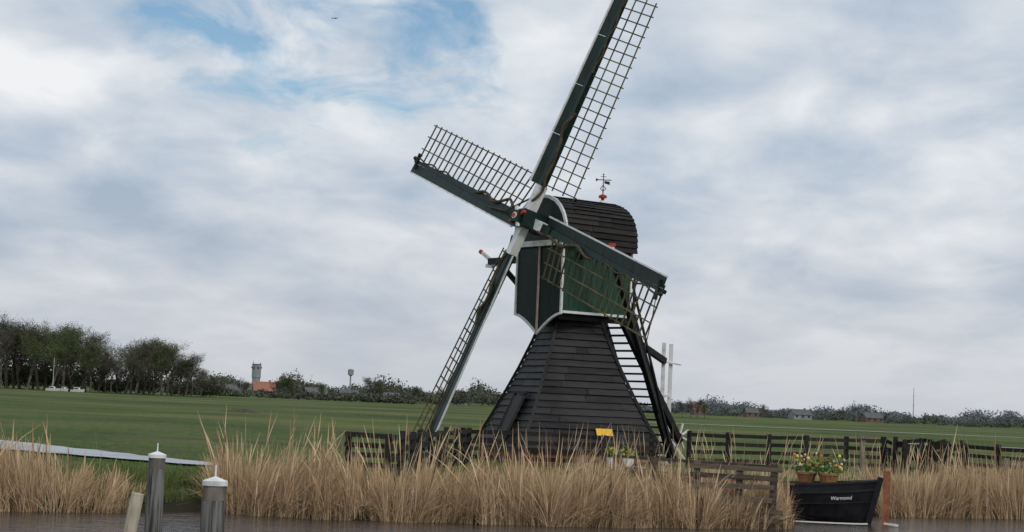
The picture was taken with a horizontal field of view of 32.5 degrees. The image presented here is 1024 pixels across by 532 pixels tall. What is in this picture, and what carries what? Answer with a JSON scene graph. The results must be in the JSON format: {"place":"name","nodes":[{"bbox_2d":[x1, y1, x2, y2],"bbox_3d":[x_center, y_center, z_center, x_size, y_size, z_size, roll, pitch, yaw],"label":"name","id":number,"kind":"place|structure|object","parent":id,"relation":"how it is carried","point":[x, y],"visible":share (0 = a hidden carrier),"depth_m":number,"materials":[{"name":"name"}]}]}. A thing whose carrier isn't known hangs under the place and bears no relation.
{"place":"outdoors","nodes":[
{"label":"outdoors","id":0,"kind":"place"},
{"bbox_2d":[0,440,217,464],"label":"side ditch water","id":1,"kind":"structure","parent":0,"point":[78,451],"depth_m":52.27,"materials":[{"name":"white liquid"}]},
{"bbox_2d":[0,383,1023,523],"bbox_3d":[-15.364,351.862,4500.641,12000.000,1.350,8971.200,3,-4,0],"label":"ground","id":2,"kind":"structure","parent":0,"point":[104,421],"depth_m":126.76,"materials":[{"name":"green plant"}]},
{"bbox_2d":[0,318,18,388],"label":"bare tree","id":3,"kind":"object","parent":2,"relation":"on","point":[3,345],"visible":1,"depth_m":427.88,"materials":[{"name":"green plant"}]},
{"bbox_2d":[0,311,32,388],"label":"spring tree","id":4,"kind":"object","parent":2,"relation":"on","point":[16,340],"visible":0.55,"depth_m":450.33,"materials":[{"name":"green plant"}]},
{"bbox_2d":[6,318,32,388],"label":"bare tree","id":5,"kind":"object","parent":2,"relation":"on","point":[13,373],"visible":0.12,"depth_m":463.39,"materials":[{"name":"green plant"}]},
{"bbox_2d":[1,318,47,388],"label":"bare tree","id":6,"kind":"object","parent":2,"relation":"on","point":[18,364],"visible":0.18,"depth_m":458.71,"materials":[{"name":"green plant"}]},
{"bbox_2d":[18,318,38,388],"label":"bare tree","id":7,"kind":"object","parent":2,"relation":"on","point":[28,362],"visible":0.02,"depth_m":468.34,"materials":[{"name":"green plant"}]},
{"bbox_2d":[12,320,57,389],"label":"bare tree","id":8,"kind":"object","parent":2,"relation":"on","point":[22,356],"visible":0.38,"depth_m":447.92,"materials":[{"name":"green plant"}]},
{"bbox_2d":[23,323,51,389],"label":"bare tree","id":9,"kind":"object","parent":2,"relation":"on","point":[46,377],"visible":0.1,"depth_m":463.58,"materials":[{"name":"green plant"}]},
{"bbox_2d":[18,319,58,389],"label":"spring tree","id":10,"kind":"object","parent":2,"relation":"on","point":[34,348],"visible":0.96,"depth_m":441.52,"materials":[{"name":"green plant"}]},
{"bbox_2d":[45,386,59,390],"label":"motor boat","id":11,"kind":"object","parent":2,"relation":"on","point":[51,388],"visible":1,"depth_m":415.67,"materials":[{"name":"white paint"}]},
{"bbox_2d":[39,321,83,385],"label":"spring tree","id":12,"kind":"object","parent":2,"relation":"on","point":[62,350],"visible":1,"depth_m":428.99,"materials":[{"name":"green plant"}]},
{"bbox_2d":[42,324,85,387],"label":"bare tree","id":13,"kind":"object","parent":2,"relation":"on","point":[58,381],"visible":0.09,"depth_m":458.03,"materials":[{"name":"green plant"}]},
{"bbox_2d":[49,325,84,389],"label":"spring tree","id":14,"kind":"object","parent":2,"relation":"on","point":[68,373],"visible":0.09,"depth_m":458.47,"materials":[{"name":"green plant"}]},
{"bbox_2d":[45,322,92,386],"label":"spring tree","id":15,"kind":"object","parent":2,"relation":"on","point":[70,355],"visible":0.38,"depth_m":444.10,"materials":[{"name":"green plant"}]},
{"bbox_2d":[61,323,84,390],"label":"bare tree","id":16,"kind":"object","parent":2,"relation":"on","point":[71,365],"visible":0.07,"depth_m":468.36,"materials":[{"name":"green plant"}]},
{"bbox_2d":[70,387,84,391],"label":"motor boat","id":17,"kind":"object","parent":2,"relation":"on","point":[76,389],"visible":1,"depth_m":414.67,"materials":[{"name":"white paint"}]},
{"bbox_2d":[67,330,114,388],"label":"bare tree","id":18,"kind":"object","parent":2,"relation":"on","point":[98,339],"visible":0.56,"depth_m":448.78,"materials":[{"name":"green plant"}]},
{"bbox_2d":[79,335,107,391],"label":"bare tree","id":19,"kind":"object","parent":2,"relation":"on","point":[87,368],"visible":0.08,"depth_m":463.51,"materials":[{"name":"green plant"}]},
{"bbox_2d":[75,339,116,392],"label":"spring tree","id":20,"kind":"object","parent":2,"relation":"on","point":[91,353],"visible":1,"depth_m":438.96,"materials":[{"name":"green plant"}]},
{"bbox_2d":[92,346,118,392],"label":"bare tree","id":21,"kind":"object","parent":2,"relation":"on","point":[99,369],"visible":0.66,"depth_m":453.97,"materials":[{"name":"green plant"}]},
{"bbox_2d":[95,357,118,392],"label":"spring tree","id":22,"kind":"object","parent":2,"relation":"on","point":[105,376],"visible":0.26,"depth_m":458.40,"materials":[{"name":"green plant"}]},
{"bbox_2d":[100,354,126,392],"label":"bare tree","id":23,"kind":"object","parent":2,"relation":"on","point":[111,360],"visible":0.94,"depth_m":449.25,"materials":[{"name":"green plant"}]},
{"bbox_2d":[1,356,229,396],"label":"undergrowth","id":24,"kind":"object","parent":2,"relation":"on","point":[76,377],"visible":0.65,"depth_m":469.32,"materials":[{"name":"green plant"}]},
{"bbox_2d":[109,355,127,392],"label":"bare tree","id":25,"kind":"object","parent":2,"relation":"on","point":[119,374],"visible":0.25,"depth_m":463.65,"materials":[{"name":"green plant"}]},
{"bbox_2d":[114,337,143,393],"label":"bare tree","id":26,"kind":"object","parent":2,"relation":"on","point":[120,352],"visible":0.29,"depth_m":458.99,"materials":[{"name":"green plant"}]},
{"bbox_2d":[115,338,151,393],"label":"spring tree","id":27,"kind":"object","parent":2,"relation":"on","point":[130,374],"visible":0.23,"depth_m":438.62,"materials":[{"name":"green plant"}]},
{"bbox_2d":[120,338,164,394],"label":"bare tree","id":28,"kind":"object","parent":2,"relation":"on","point":[144,361],"visible":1,"depth_m":428.90,"materials":[{"name":"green plant"}]},
{"bbox_2d":[130,337,161,394],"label":"spring tree","id":29,"kind":"object","parent":2,"relation":"on","point":[144,389],"visible":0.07,"depth_m":452.84,"materials":[{"name":"green plant"}]},
{"bbox_2d":[134,337,160,394],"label":"bare tree","id":30,"kind":"object","parent":2,"relation":"on","point":[149,378],"visible":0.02,"depth_m":463.26,"materials":[{"name":"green plant"}]},
{"bbox_2d":[137,338,177,394],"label":"bare tree","id":31,"kind":"object","parent":2,"relation":"on","point":[154,382],"visible":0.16,"depth_m":444.35,"materials":[{"name":"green plant"}]},
{"bbox_2d":[153,343,185,394],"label":"bare tree","id":32,"kind":"object","parent":2,"relation":"on","point":[167,392],"visible":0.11,"depth_m":458.37,"materials":[{"name":"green plant"}]},
{"bbox_2d":[148,337,191,395],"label":"spring tree","id":33,"kind":"object","parent":2,"relation":"on","point":[165,352],"visible":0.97,"depth_m":433.96,"materials":[{"name":"green plant"}]},
{"bbox_2d":[158,347,191,395],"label":"bare tree","id":34,"kind":"object","parent":2,"relation":"on","point":[171,384],"visible":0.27,"depth_m":443.84,"materials":[{"name":"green plant"}]},
{"bbox_2d":[168,356,193,395],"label":"spring tree","id":35,"kind":"object","parent":2,"relation":"on","point":[176,375],"visible":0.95,"depth_m":438.70,"materials":[{"name":"green plant"}]},
{"bbox_2d":[170,352,205,396],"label":"bare tree","id":36,"kind":"object","parent":2,"relation":"on","point":[192,367],"visible":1,"depth_m":438.12,"materials":[{"name":"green plant"}]},
{"bbox_2d":[185,363,204,396],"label":"bare tree","id":37,"kind":"object","parent":2,"relation":"on","point":[196,379],"visible":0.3,"depth_m":448.95,"materials":[{"name":"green plant"}]},
{"bbox_2d":[194,370,218,396],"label":"bare tree","id":38,"kind":"object","parent":2,"relation":"on","point":[206,384],"visible":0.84,"depth_m":454.06,"materials":[{"name":"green plant"}]},
{"bbox_2d":[203,374,218,396],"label":"spring tree","id":39,"kind":"object","parent":2,"relation":"on","point":[212,378],"visible":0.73,"depth_m":468.41,"materials":[{"name":"green plant"}]},
{"bbox_2d":[218,378,226,396],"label":"bare tree","id":40,"kind":"object","parent":2,"relation":"on","point":[223,380],"visible":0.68,"depth_m":518.72,"materials":[{"name":"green plant"}]},
{"bbox_2d":[216,383,240,395],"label":"farmhouse","id":41,"kind":"object","parent":2,"relation":"on","point":[233,386],"visible":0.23,"depth_m":636.80,"materials":[{"name":"grey"}]},
{"bbox_2d":[219,408,258,412],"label":"earth mound","id":42,"kind":"object","parent":2,"relation":"on","point":[242,410],"visible":0.85,"depth_m":168.45,"materials":[{"name":"soil"}]},
{"bbox_2d":[235,378,246,396],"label":"bare tree","id":43,"kind":"object","parent":2,"relation":"on","point":[240,385],"visible":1,"depth_m":618.12,"materials":[{"name":"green plant"}]},
{"bbox_2d":[243,381,250,396],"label":"spring tree","id":44,"kind":"object","parent":2,"relation":"on","point":[247,384],"visible":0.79,"depth_m":628.17,"materials":[{"name":"green plant"}]},
{"bbox_2d":[251,361,261,383],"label":"water tower","id":45,"kind":"structure","parent":2,"relation":"on","point":[256,372],"depth_m":756.77,"materials":[{"name":"grey concrete"}]},
{"bbox_2d":[252,380,275,397],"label":"farmhouse","id":46,"kind":"object","parent":2,"relation":"on","point":[257,385],"visible":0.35,"depth_m":628.50,"materials":[{"name":"brick"}]},
{"bbox_2d":[269,380,283,397],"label":"bare tree","id":47,"kind":"object","parent":2,"relation":"on","point":[273,388],"visible":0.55,"depth_m":612.52,"materials":[{"name":"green plant"}]},
{"bbox_2d":[275,373,291,398],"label":"spring tree","id":48,"kind":"object","parent":2,"relation":"on","point":[287,381],"visible":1,"depth_m":586.79,"materials":[{"name":"green plant"}]},
{"bbox_2d":[284,380,295,398],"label":"spring tree","id":49,"kind":"object","parent":2,"relation":"on","point":[289,388],"visible":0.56,"depth_m":597.81,"materials":[{"name":"green plant"}]},
{"bbox_2d":[304,386,327,394],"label":"barn","id":50,"kind":"structure","parent":2,"relation":"on","point":[311,389],"depth_m":666.27,"materials":[{"name":"grey"}]},
{"bbox_2d":[318,384,326,394],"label":"spring tree","id":51,"kind":"object","parent":2,"relation":"on","point":[320,390],"visible":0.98,"depth_m":638.01,"materials":[{"name":"green plant"}]},
{"bbox_2d":[338,388,358,393],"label":"farmhouse","id":52,"kind":"object","parent":2,"relation":"on","point":[347,391],"visible":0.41,"depth_m":671.90,"materials":[{"name":"paint"}]},
{"bbox_2d":[192,368,505,405],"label":"distant trees","id":53,"kind":"object","parent":2,"relation":"on","point":[481,394],"visible":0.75,"depth_m":683.72,"materials":[{"name":"green plant"}]},
{"bbox_2d":[348,369,353,389],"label":"observation mast","id":54,"kind":"object","parent":2,"relation":"on","point":[350,372],"visible":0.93,"depth_m":697.92,"materials":[{"name":"grey metal"}]},
{"bbox_2d":[362,376,380,395],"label":"bare tree","id":55,"kind":"object","parent":2,"relation":"on","point":[368,382],"visible":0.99,"depth_m":598.51,"materials":[{"name":"green plant"}]},
{"bbox_2d":[372,380,385,402],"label":"spring tree","id":56,"kind":"object","parent":2,"relation":"on","point":[380,390],"visible":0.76,"depth_m":617.78,"materials":[{"name":"green plant"}]},
{"bbox_2d":[343,431,421,474],"bbox_3d":[-3.598,5.362,48.714,2.479,1.553,0.239,0,-5,27],"label":"wooden fence","id":57,"kind":"object","parent":2,"relation":"on","point":[359,434],"visible":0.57,"depth_m":48.81,"materials":[{"name":"brown wood"}]},
{"bbox_2d":[383,391,399,402],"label":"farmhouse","id":58,"kind":"object","parent":2,"relation":"on","point":[386,393],"visible":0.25,"depth_m":672.37,"materials":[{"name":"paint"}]},
{"bbox_2d":[407,387,423,403],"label":"bare tree","id":59,"kind":"object","parent":2,"relation":"on","point":[415,389],"visible":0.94,"depth_m":637.39,"materials":[{"name":"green plant"}]},
{"bbox_2d":[383,427,471,478],"bbox_3d":[-2.295,5.624,51.980,0.273,1.653,15.717,2,-4,6],"label":"wooden fence","id":60,"kind":"object","parent":2,"relation":"on","point":[413,437],"visible":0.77,"depth_m":50.01,"materials":[{"name":"brown wood"}]},
{"bbox_2d":[2,373,1023,426],"bbox_3d":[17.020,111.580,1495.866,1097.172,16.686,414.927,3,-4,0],"label":"hazy treeline","id":61,"kind":"object","parent":2,"relation":"on","point":[714,406],"visible":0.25,"depth_m":1349.78,"materials":[{"name":"green plant"}]},
{"bbox_2d":[409,0,688,466],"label":"windmill","id":62,"kind":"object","parent":2,"relation":"on","point":[579,267],"visible":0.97,"depth_m":62.81,"materials":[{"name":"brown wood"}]},
{"bbox_2d":[465,430,654,468],"bbox_3d":[1.578,6.383,59.343,6.416,1.616,0.233,2,-4,6],"label":"wooden fence","id":63,"kind":"object","parent":2,"relation":"on","point":[602,446],"visible":0.63,"depth_m":59.27,"materials":[{"name":"brown wood"}]},
{"bbox_2d":[216,410,971,503],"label":"tall reed stems","id":64,"kind":"object","parent":2,"relation":"on","point":[454,440],"visible":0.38,"depth_m":40.17,"materials":[{"name":"beige plant"}]},
{"bbox_2d":[603,445,638,467],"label":"flower pots","id":65,"kind":"object","parent":2,"relation":"on","point":[610,451],"visible":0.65,"depth_m":57.09,"materials":[{"name":"white paint"}]},
{"bbox_2d":[676,400,688,417],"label":"bare tree","id":66,"kind":"object","parent":2,"relation":"on","point":[682,409],"visible":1,"depth_m":478.64,"materials":[{"name":"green plant"}]},
{"bbox_2d":[684,397,693,417],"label":"bare tree","id":67,"kind":"object","parent":2,"relation":"on","point":[691,404],"visible":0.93,"depth_m":488.35,"materials":[{"name":"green plant"}]},
{"bbox_2d":[690,403,705,414],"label":"farmhouse","id":68,"kind":"object","parent":2,"relation":"on","point":[694,412],"visible":0.31,"depth_m":834.63,"materials":[{"name":"brown brick"}]},
{"bbox_2d":[692,399,705,416],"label":"bare tree","id":69,"kind":"object","parent":2,"relation":"on","point":[699,403],"visible":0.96,"depth_m":498.14,"materials":[{"name":"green plant"}]},
{"bbox_2d":[701,403,710,417],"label":"spring tree","id":70,"kind":"object","parent":2,"relation":"on","point":[705,408],"visible":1,"depth_m":488.44,"materials":[{"name":"green plant"}]},
{"bbox_2d":[742,406,758,417],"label":"farmhouse","id":71,"kind":"object","parent":2,"relation":"on","point":[750,412],"visible":0.95,"depth_m":840.23,"materials":[{"name":"brown brick"}]},
{"bbox_2d":[761,405,768,417],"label":"bare tree","id":72,"kind":"object","parent":2,"relation":"on","point":[764,407],"visible":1,"depth_m":797.65,"materials":[{"name":"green plant"}]},
{"bbox_2d":[686,431,885,471],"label":"wooden fence","id":73,"kind":"object","parent":2,"relation":"on","point":[846,440],"visible":0.69,"depth_m":67.09,"materials":[{"name":"brown wood"}]},
{"bbox_2d":[564,452,1016,486],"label":"dry weeds","id":74,"kind":"object","parent":2,"relation":"on","point":[789,475],"visible":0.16,"depth_m":57.59,"materials":[{"name":"beige plant"}]},
{"bbox_2d":[787,408,812,419],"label":"farmhouse","id":75,"kind":"object","parent":2,"relation":"on","point":[804,414],"visible":0.96,"depth_m":839.39,"materials":[{"name":"grey concrete"}]},
{"bbox_2d":[654,422,1020,447],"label":"field ditch","id":76,"kind":"object","parent":2,"relation":"on","point":[852,430],"depth_m":268.69,"materials":[{"name":"liquid"}]},
{"bbox_2d":[671,405,1023,427],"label":"field edge bushes","id":77,"kind":"object","parent":2,"relation":"on","point":[924,419],"visible":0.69,"depth_m":864.73,"materials":[{"name":"green plant"}]},
{"bbox_2d":[857,435,869,475],"bbox_3d":[12.717,6.983,63.646,0.420,1.650,0.255,3,-4,0],"label":"post sign","id":78,"kind":"object","parent":2,"relation":"on","point":[861,448],"visible":0.71,"depth_m":63.62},
{"bbox_2d":[859,412,883,422],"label":"barn","id":79,"kind":"structure","parent":2,"relation":"on","point":[875,417],"depth_m":839.33,"materials":[{"name":"brown brick"}]},
{"bbox_2d":[885,444,943,476],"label":"leaning palings","id":80,"kind":"object","parent":2,"relation":"on","point":[905,451],"visible":0.45,"depth_m":66.04,"materials":[{"name":"brown wood"}]},
{"bbox_2d":[880,436,962,474],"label":"wooden fence","id":81,"kind":"object","parent":2,"relation":"on","point":[896,444],"visible":0.42,"depth_m":67.98,"materials":[{"name":"brown wood"}]},
{"bbox_2d":[928,442,1023,477],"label":"wooden fence","id":82,"kind":"object","parent":2,"relation":"on","point":[998,456],"visible":0.52,"depth_m":64.06,"materials":[{"name":"brown wood"}]},
{"bbox_2d":[1003,458,1023,478],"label":"wooden fence","id":83,"kind":"object","parent":2,"relation":"on","point":[1016,463],"visible":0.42,"depth_m":61.66,"materials":[{"name":"wood"}]},
{"bbox_2d":[0,511,1023,531],"bbox_3d":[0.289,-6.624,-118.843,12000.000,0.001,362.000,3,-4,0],"label":"canal water","id":84,"kind":"structure","parent":0,"point":[14,521],"depth_m":35.54,"materials":[{"name":"grey liquid"}]},
{"bbox_2d":[0,422,145,513],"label":"reed bed","id":85,"kind":"object","parent":84,"relation":"in","point":[31,480],"visible":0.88,"depth_m":35.45,"materials":[{"name":"beige plant"}]},
{"bbox_2d":[123,492,143,531],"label":"leaning stake","id":86,"kind":"object","parent":84,"relation":"in","point":[133,512],"visible":1,"depth_m":27.48,"materials":[{"name":"beige wood"}]},
{"bbox_2d":[144,443,166,531],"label":"mooring post","id":87,"kind":"object","parent":84,"relation":"in","point":[154,495],"visible":1,"depth_m":29.66,"materials":[{"name":"grey wood"}]},
{"bbox_2d":[200,465,227,531],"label":"mooring post","id":88,"kind":"object","parent":84,"relation":"in","point":[212,518],"visible":1,"depth_m":21.51,"materials":[{"name":"grey wood"}]},
{"bbox_2d":[170,405,808,529],"bbox_3d":[-0.182,4.486,38.661,15.022,2.434,5.177,3,-5,-12],"label":"reed bed","id":89,"kind":"object","parent":84,"relation":"in","point":[616,500],"visible":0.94,"depth_m":37.48,"materials":[{"name":"beige plant"}]},
{"bbox_2d":[611,454,782,529],"bbox_3d":[4.047,5.539,40.446,4.736,2.182,1.776,0,-5,28],"label":"timber landing","id":90,"kind":"object","parent":84,"relation":"in","point":[740,468],"visible":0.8,"depth_m":39.41,"materials":[{"name":"brown wood"}]},
{"bbox_2d":[622,466,897,526],"bbox_3d":[6.023,5.828,43.338,6.906,1.857,1.990,1,-5,16],"label":"wooden boat","id":91,"kind":"object","parent":84,"relation":"on","point":[853,502],"visible":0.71,"depth_m":42.34,"materials":[{"name":"black paint"}]},
{"bbox_2d":[784,452,849,482],"bbox_3d":[7.510,4.947,43.159,1.640,0.761,1.249,1,-5,22],"label":"flower basket","id":92,"kind":"object","parent":91,"relation":"on","point":[807,476],"visible":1,"depth_m":42.97,"materials":[{"name":"wicker"}]},
{"bbox_2d":[852,428,1023,519],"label":"reed bed","id":93,"kind":"object","parent":84,"relation":"in","point":[954,487],"visible":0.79,"depth_m":47.78,"materials":[{"name":"beige plant"}]},
{"bbox_2d":[0,0,1023,418],"label":"sky","id":94,"kind":"structure","parent":0,"point":[828,195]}
]}

